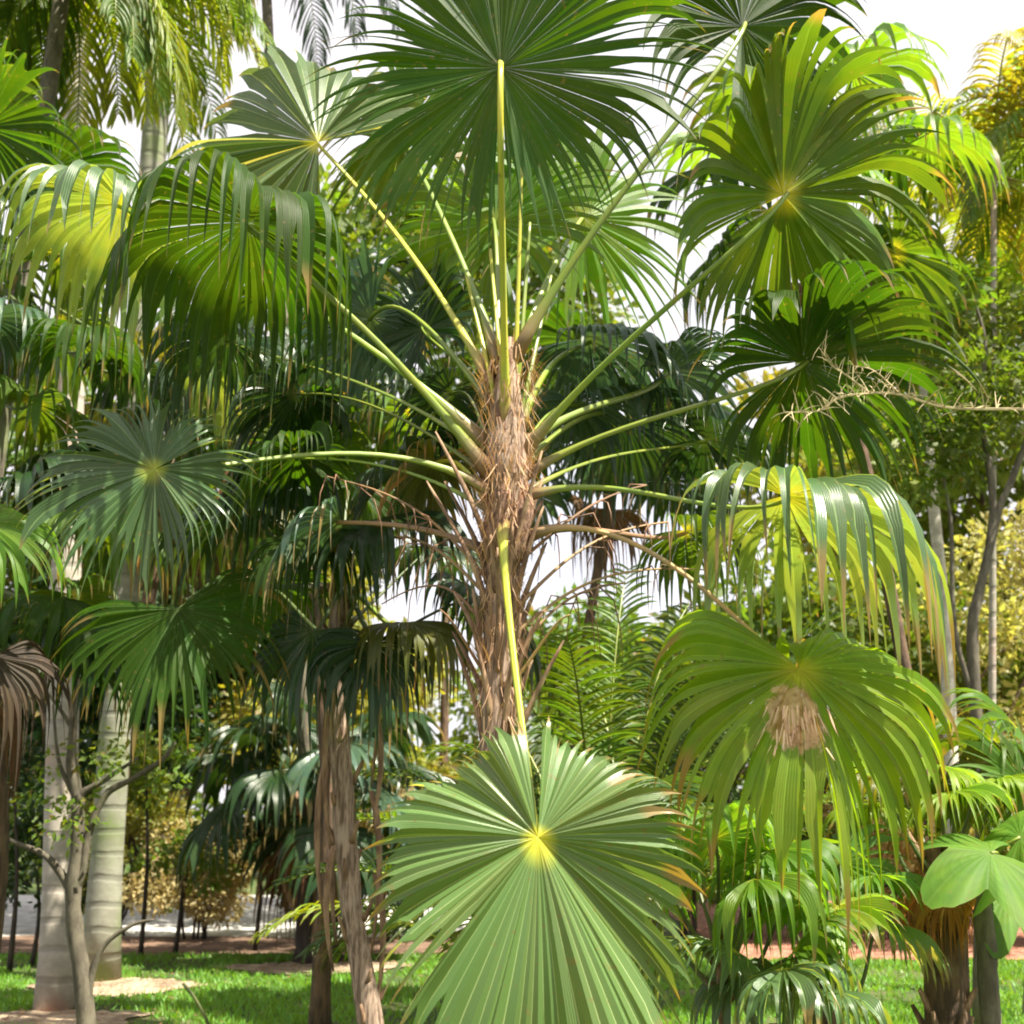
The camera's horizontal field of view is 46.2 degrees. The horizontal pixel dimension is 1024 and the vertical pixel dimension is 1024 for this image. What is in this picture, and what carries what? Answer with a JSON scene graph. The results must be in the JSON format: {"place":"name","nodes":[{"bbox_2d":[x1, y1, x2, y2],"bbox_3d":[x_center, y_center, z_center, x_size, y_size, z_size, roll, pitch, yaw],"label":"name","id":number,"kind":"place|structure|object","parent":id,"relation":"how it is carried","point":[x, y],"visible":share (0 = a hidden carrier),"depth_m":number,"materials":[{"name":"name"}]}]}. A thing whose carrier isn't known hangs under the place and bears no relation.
{"place":"outdoors","nodes":[
{"label":"outdoors","id":0,"kind":"place"},
{"bbox_2d":[2,895,572,937],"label":"path","id":1,"kind":"structure","parent":0,"point":[164,925],"depth_m":18.29,"materials":[{"name":"grey concrete"}]},
{"bbox_2d":[0,307,105,747],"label":"broadleaf tree","id":2,"kind":"object","parent":1,"relation":"on","point":[19,463],"visible":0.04,"depth_m":19.87,"materials":[{"name":"plant"}]},
{"bbox_2d":[42,786,194,935],"bbox_3d":[-5.482,4.805,16.614,2.312,2.052,1.699,0,-14,0],"label":"shrub","id":3,"kind":"object","parent":1,"relation":"on","point":[135,826],"visible":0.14,"depth_m":16.51,"materials":[{"name":"green plant"}]},
{"bbox_2d":[0,408,288,813],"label":"broadleaf tree","id":4,"kind":"object","parent":1,"relation":"on","point":[87,744],"visible":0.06,"depth_m":17.86,"materials":[{"name":"plant"}]},
{"bbox_2d":[0,347,403,821],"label":"broadleaf tree","id":5,"kind":"object","parent":1,"relation":"on","point":[328,576],"visible":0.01,"depth_m":23.21,"materials":[{"name":"plant"}]},
{"bbox_2d":[168,556,460,811],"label":"broadleaf tree","id":6,"kind":"object","parent":1,"relation":"on","point":[226,716],"visible":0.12,"depth_m":19.31,"materials":[{"name":"plant"}]},
{"bbox_2d":[264,765,410,912],"bbox_3d":[-2.513,4.601,16.709,2.170,2.492,1.668,9,-17,-33],"label":"shrub","id":7,"kind":"object","parent":1,"relation":"on","point":[358,790],"visible":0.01,"depth_m":16.87,"materials":[{"name":"green plant"}]},
{"bbox_2d":[254,138,644,912],"bbox_3d":[-1.260,-0.197,21.651,7.440,14.206,6.441,0,-14,0],"label":"fan palm","id":8,"kind":"object","parent":1,"relation":"on","point":[364,230],"visible":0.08,"depth_m":21.43,"materials":[{"name":"plant"}]},
{"bbox_2d":[413,576,743,786],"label":"broadleaf tree","id":9,"kind":"object","parent":1,"relation":"on","point":[561,630],"visible":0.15,"depth_m":22.77,"materials":[{"name":"plant"}]},
{"bbox_2d":[0,818,1023,1023],"bbox_3d":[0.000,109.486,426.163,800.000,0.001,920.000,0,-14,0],"label":"ground","id":10,"kind":"structure","parent":0,"point":[149,967],"depth_m":11.59,"materials":[{"name":"green plant"}]},
{"bbox_2d":[6,731,45,972],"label":"sapling","id":11,"kind":"object","parent":10,"relation":"on","point":[27,766],"visible":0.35,"depth_m":13.10,"materials":[{"name":"green plant"}]},
{"bbox_2d":[5,810,89,965],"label":"sapling","id":12,"kind":"object","parent":10,"relation":"on","point":[26,882],"visible":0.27,"depth_m":13.38,"materials":[{"name":"green plant"}]},
{"bbox_2d":[0,1009,154,1023],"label":"tree ring","id":13,"kind":"object","parent":10,"relation":"on","point":[114,1018],"visible":0.68,"depth_m":9.73,"materials":[{"name":"soil"}]},
{"bbox_2d":[0,442,174,950],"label":"fan palm","id":14,"kind":"object","parent":10,"relation":"on","point":[53,612],"visible":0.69,"depth_m":6.33,"materials":[{"name":"green plant"}]},
{"bbox_2d":[27,977,206,996],"bbox_3d":[-3.854,4.538,11.478,1.544,0.001,1.545,-13,-19,42],"label":"tree ring","id":15,"kind":"object","parent":10,"relation":"on","point":[141,985],"visible":0.43,"depth_m":11.48,"materials":[{"name":"soil"}]},
{"bbox_2d":[0,0,254,496],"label":"feather palm","id":16,"kind":"object","parent":10,"relation":"on","point":[139,32],"visible":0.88,"depth_m":10.67,"materials":[{"name":"green plant"}]},
{"bbox_2d":[84,11,174,981],"bbox_3d":[-4.366,-3.048,13.933,4.398,15.953,4.258,0,-14,0],"label":"royal palm","id":17,"kind":"object","parent":10,"relation":"on","point":[102,915],"visible":0.27,"depth_m":12.26,"materials":[{"name":"grey plant"}]},
{"bbox_2d":[0,38,267,472],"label":"fan palm","id":18,"kind":"object","parent":10,"relation":"on","point":[41,348],"visible":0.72,"depth_m":7.86,"materials":[{"name":"green plant"}]},
{"bbox_2d":[0,0,275,1011],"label":"royal palm","id":19,"kind":"object","parent":10,"relation":"on","point":[54,982],"visible":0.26,"depth_m":10.57,"materials":[{"name":"grey plant"}]},
{"bbox_2d":[10,324,297,792],"bbox_3d":[-3.880,1.232,13.521,3.559,7.448,3.748,7,-16,-24],"label":"fan palm","id":20,"kind":"object","parent":10,"relation":"on","point":[155,588],"visible":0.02,"depth_m":13.89,"materials":[{"name":"green plant"}]},
{"bbox_2d":[182,982,208,1023],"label":"young shoot","id":21,"kind":"object","parent":10,"relation":"on","point":[190,992],"visible":1,"depth_m":9.24,"materials":[{"name":"plant"}]},
{"bbox_2d":[0,935,458,955],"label":"planting bed","id":22,"kind":"object","parent":10,"relation":"on","point":[154,945],"visible":0.28,"depth_m":15.14,"materials":[{"name":"brown soil"}]},
{"bbox_2d":[7,834,24,894],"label":"shrub","id":23,"kind":"object","parent":22,"relation":"on","point":[20,872],"visible":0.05,"depth_m":16.17,"materials":[{"name":"green plant"}]},
{"bbox_2d":[126,728,197,956],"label":"sapling","id":24,"kind":"object","parent":22,"relation":"on","point":[132,793],"visible":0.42,"depth_m":14.56,"materials":[{"name":"green plant"}]},
{"bbox_2d":[126,802,247,952],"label":"sapling","id":25,"kind":"object","parent":22,"relation":"on","point":[215,885],"visible":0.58,"depth_m":14.52,"materials":[{"name":"green plant"}]},
{"bbox_2d":[122,812,266,938],"bbox_3d":[-4.215,4.895,16.218,1.940,1.676,1.779,0,-14,0],"label":"shrub","id":26,"kind":"object","parent":22,"relation":"on","point":[196,908],"visible":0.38,"depth_m":15.79,"materials":[{"name":"yellow plant"}]},
{"bbox_2d":[229,779,293,950],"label":"sapling","id":27,"kind":"object","parent":22,"relation":"on","point":[260,833],"visible":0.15,"depth_m":14.64,"materials":[{"name":"green plant"}]},
{"bbox_2d":[359,786,476,942],"bbox_3d":[-1.524,4.610,15.807,2.176,2.030,1.704,14,-20,-43],"label":"shrub","id":28,"kind":"object","parent":22,"relation":"on","point":[383,835],"visible":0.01,"depth_m":15.52,"materials":[{"name":"green plant"}]},
{"bbox_2d":[112,244,472,1023],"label":"fan palm","id":29,"kind":"object","parent":10,"relation":"on","point":[320,1002],"visible":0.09,"depth_m":9.79,"materials":[{"name":"green plant"}]},
{"bbox_2d":[50,384,541,1023],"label":"fan palm","id":30,"kind":"object","parent":10,"relation":"on","point":[204,640],"visible":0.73,"depth_m":5.99,"materials":[{"name":"green plant"}]},
{"bbox_2d":[209,961,414,975],"bbox_3d":[-2.149,4.897,12.904,2.312,0.001,1.427,0,-14,0],"label":"ring","id":31,"kind":"object","parent":10,"relation":"on","point":[275,967],"visible":0.53,"depth_m":12.90,"materials":[{"name":"soil"}]},
{"bbox_2d":[163,677,469,963],"bbox_3d":[-2.194,3.616,14.095,3.330,3.140,3.257,-13,-19,41],"label":"fan palm","id":32,"kind":"object","parent":31,"relation":"on","point":[293,788],"visible":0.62,"depth_m":13.45,"materials":[{"name":"green plant"}]},
{"bbox_2d":[215,0,424,757],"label":"feather palm","id":33,"kind":"object","parent":10,"relation":"on","point":[267,15],"visible":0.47,"depth_m":16.46,"materials":[{"name":"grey plant"}]},
{"bbox_2d":[413,751,540,887],"bbox_3d":[-0.374,4.580,16.750,2.362,2.546,1.852,0,-14,0],"label":"shrub","id":34,"kind":"object","parent":10,"relation":"on","point":[444,768],"visible":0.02,"depth_m":16.91,"materials":[{"name":"green plant"}]},
{"bbox_2d":[0,0,990,1023],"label":"fan palm","id":35,"kind":"object","parent":10,"relation":"on","point":[255,198],"visible":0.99,"depth_m":5.02,"materials":[{"name":"green plant"}]},
{"bbox_2d":[771,334,1023,435],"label":"dead branch","id":36,"kind":"object","parent":35,"relation":"attached to","point":[915,398],"visible":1,"depth_m":4.86,"materials":[{"name":"beige wood"}]},
{"bbox_2d":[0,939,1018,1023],"bbox_3d":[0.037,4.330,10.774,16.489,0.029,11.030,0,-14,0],"label":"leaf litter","id":37,"kind":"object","parent":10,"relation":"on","point":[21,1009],"visible":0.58,"depth_m":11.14,"materials":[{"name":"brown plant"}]},
{"bbox_2d":[9,655,1023,881],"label":"woods","id":38,"kind":"object","parent":10,"relation":"on","point":[199,806],"visible":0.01,"depth_m":30.88,"materials":[{"name":"green plant"}]},
{"bbox_2d":[249,799,797,1018],"bbox_3d":[0.214,2.848,8.957,3.439,2.078,3.596,14,-20,-43],"label":"feather palm","id":39,"kind":"object","parent":10,"relation":"on","point":[393,927],"visible":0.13,"depth_m":8.63,"materials":[{"name":"green plant"}]},
{"bbox_2d":[267,563,946,1022],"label":"feather palm","id":40,"kind":"object","parent":10,"relation":"on","point":[615,735],"visible":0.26,"depth_m":7.64,"materials":[{"name":"green plant"}]},
{"bbox_2d":[485,291,772,747],"bbox_3d":[0.914,1.196,10.115,2.604,5.844,2.538,0,-14,0],"label":"fan palm","id":41,"kind":"object","parent":10,"relation":"on","point":[551,502],"visible":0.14,"depth_m":10.44,"materials":[{"name":"green plant"}]},
{"bbox_2d":[658,799,767,945],"bbox_3d":[2.165,4.453,14.834,2.018,1.856,1.988,6,-16,-23],"label":"shrub","id":42,"kind":"object","parent":10,"relation":"on","point":[690,913],"visible":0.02,"depth_m":14.78,"materials":[{"name":"green plant"}]},
{"bbox_2d":[579,780,880,1023],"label":"fan palm","id":43,"kind":"object","parent":10,"relation":"on","point":[790,910],"visible":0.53,"depth_m":5.31,"materials":[{"name":"green plant"}]},
{"bbox_2d":[670,909,892,1023],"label":"fan palm","id":44,"kind":"object","parent":10,"relation":"on","point":[803,974],"visible":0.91,"depth_m":5.09,"materials":[{"name":"green plant"}]},
{"bbox_2d":[696,821,951,1023],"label":"fan palm","id":45,"kind":"object","parent":10,"relation":"on","point":[928,950],"visible":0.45,"depth_m":5.75,"materials":[{"name":"green plant"}]},
{"bbox_2d":[640,22,1010,835],"bbox_3d":[2.560,0.001,9.395,2.881,7.808,3.119,0,-14,0],"label":"fan palm","id":46,"kind":"object","parent":10,"relation":"on","point":[946,144],"visible":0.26,"depth_m":9.79,"materials":[{"name":"green plant"}]},
{"bbox_2d":[668,901,1023,959],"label":"mulch bed","id":47,"kind":"object","parent":10,"relation":"on","point":[703,930],"visible":0.13,"depth_m":15.27,"materials":[{"name":"beige soil"}]},
{"bbox_2d":[688,766,838,939],"bbox_3d":[3.422,4.510,16.041,2.337,2.335,1.980,0,-14,0],"label":"shrub","id":48,"kind":"object","parent":47,"relation":"on","point":[805,837],"visible":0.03,"depth_m":16.28,"materials":[{"name":"green plant"}]},
{"bbox_2d":[596,534,1022,927],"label":"broadleaf tree","id":49,"kind":"object","parent":47,"relation":"on","point":[770,634],"visible":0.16,"depth_m":16.69,"materials":[{"name":"plant"}]},
{"bbox_2d":[715,342,912,855],"bbox_3d":[6.597,1.414,24.564,5.108,12.518,5.318,0,-14,0],"label":"broadleaf tree","id":50,"kind":"object","parent":47,"relation":"on","point":[802,465],"visible":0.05,"depth_m":25.01,"materials":[{"name":"plant"}]},
{"bbox_2d":[822,798,973,937],"bbox_3d":[5.195,4.837,16.458,2.242,1.913,2.020,7,-16,-25],"label":"shrub","id":51,"kind":"object","parent":47,"relation":"on","point":[911,866],"visible":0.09,"depth_m":15.91,"materials":[{"name":"green plant"}]},
{"bbox_2d":[799,304,1023,841],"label":"broadleaf tree","id":52,"kind":"object","parent":47,"relation":"on","point":[978,500],"visible":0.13,"depth_m":19.57,"materials":[{"name":"green plant"}]},
{"bbox_2d":[878,499,1023,851],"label":"broadleaf tree","id":53,"kind":"object","parent":47,"relation":"on","point":[1013,561],"visible":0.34,"depth_m":15.81,"materials":[{"name":"plant"}]},
{"bbox_2d":[918,46,1023,411],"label":"broadleaf tree","id":54,"kind":"object","parent":47,"relation":"on","point":[1011,152],"visible":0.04,"depth_m":20.85,"materials":[{"name":"green plant"}]},
{"bbox_2d":[786,239,1023,833],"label":"slim tree","id":55,"kind":"object","parent":10,"relation":"on","point":[936,531],"visible":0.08,"depth_m":12.16,"materials":[{"name":"green plant"}]},
{"bbox_2d":[822,735,1023,1023],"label":"fan palm","id":56,"kind":"object","parent":10,"relation":"on","point":[946,929],"visible":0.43,"depth_m":6.12,"materials":[{"name":"green plant"}]},
{"bbox_2d":[858,27,1023,850],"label":"feather palm","id":57,"kind":"object","parent":10,"relation":"on","point":[1013,103],"visible":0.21,"depth_m":11.91,"materials":[{"name":"green plant"}]},
{"bbox_2d":[874,261,1023,1023],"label":"twisting tree","id":58,"kind":"object","parent":10,"relation":"on","point":[973,429],"visible":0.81,"depth_m":10.36,"materials":[{"name":"green plant"}]},
{"bbox_2d":[880,688,1023,855],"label":"fan palm","id":59,"kind":"object","parent":10,"relation":"on","point":[968,732],"visible":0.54,"depth_m":6.61,"materials":[{"name":"green plant"}]},
{"bbox_2d":[902,81,1023,1013],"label":"feather palm","id":60,"kind":"object","parent":10,"relation":"on","point":[972,200],"visible":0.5,"depth_m":12.11,"materials":[{"name":"green plant"}]},
{"bbox_2d":[919,810,1023,1023],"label":"broad leaf plant","id":61,"kind":"object","parent":10,"relation":"on","point":[963,868],"visible":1,"depth_m":5.56,"materials":[{"name":"green plant"}]},
{"label":"tree ring","id":62,"kind":"structure","parent":10,"relation":"on","visible":0},
{"bbox_2d":[8,676,192,1023],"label":"tree","id":63,"kind":"object","parent":62,"relation":"on","point":[71,881],"visible":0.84,"depth_m":8.66,"materials":[{"name":"grey plant"}]},
{"bbox_2d":[1,0,1023,817],"label":"sky","id":64,"kind":"structure","parent":0,"point":[958,26],"materials":[{"name":"white"}]},
{"bbox_2d":[998,840,1014,855],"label":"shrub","id":65,"kind":"object","parent":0,"point":[1003,852],"visible":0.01,"depth_m":15.89,"materials":[{"name":"green plant"}]}
]}

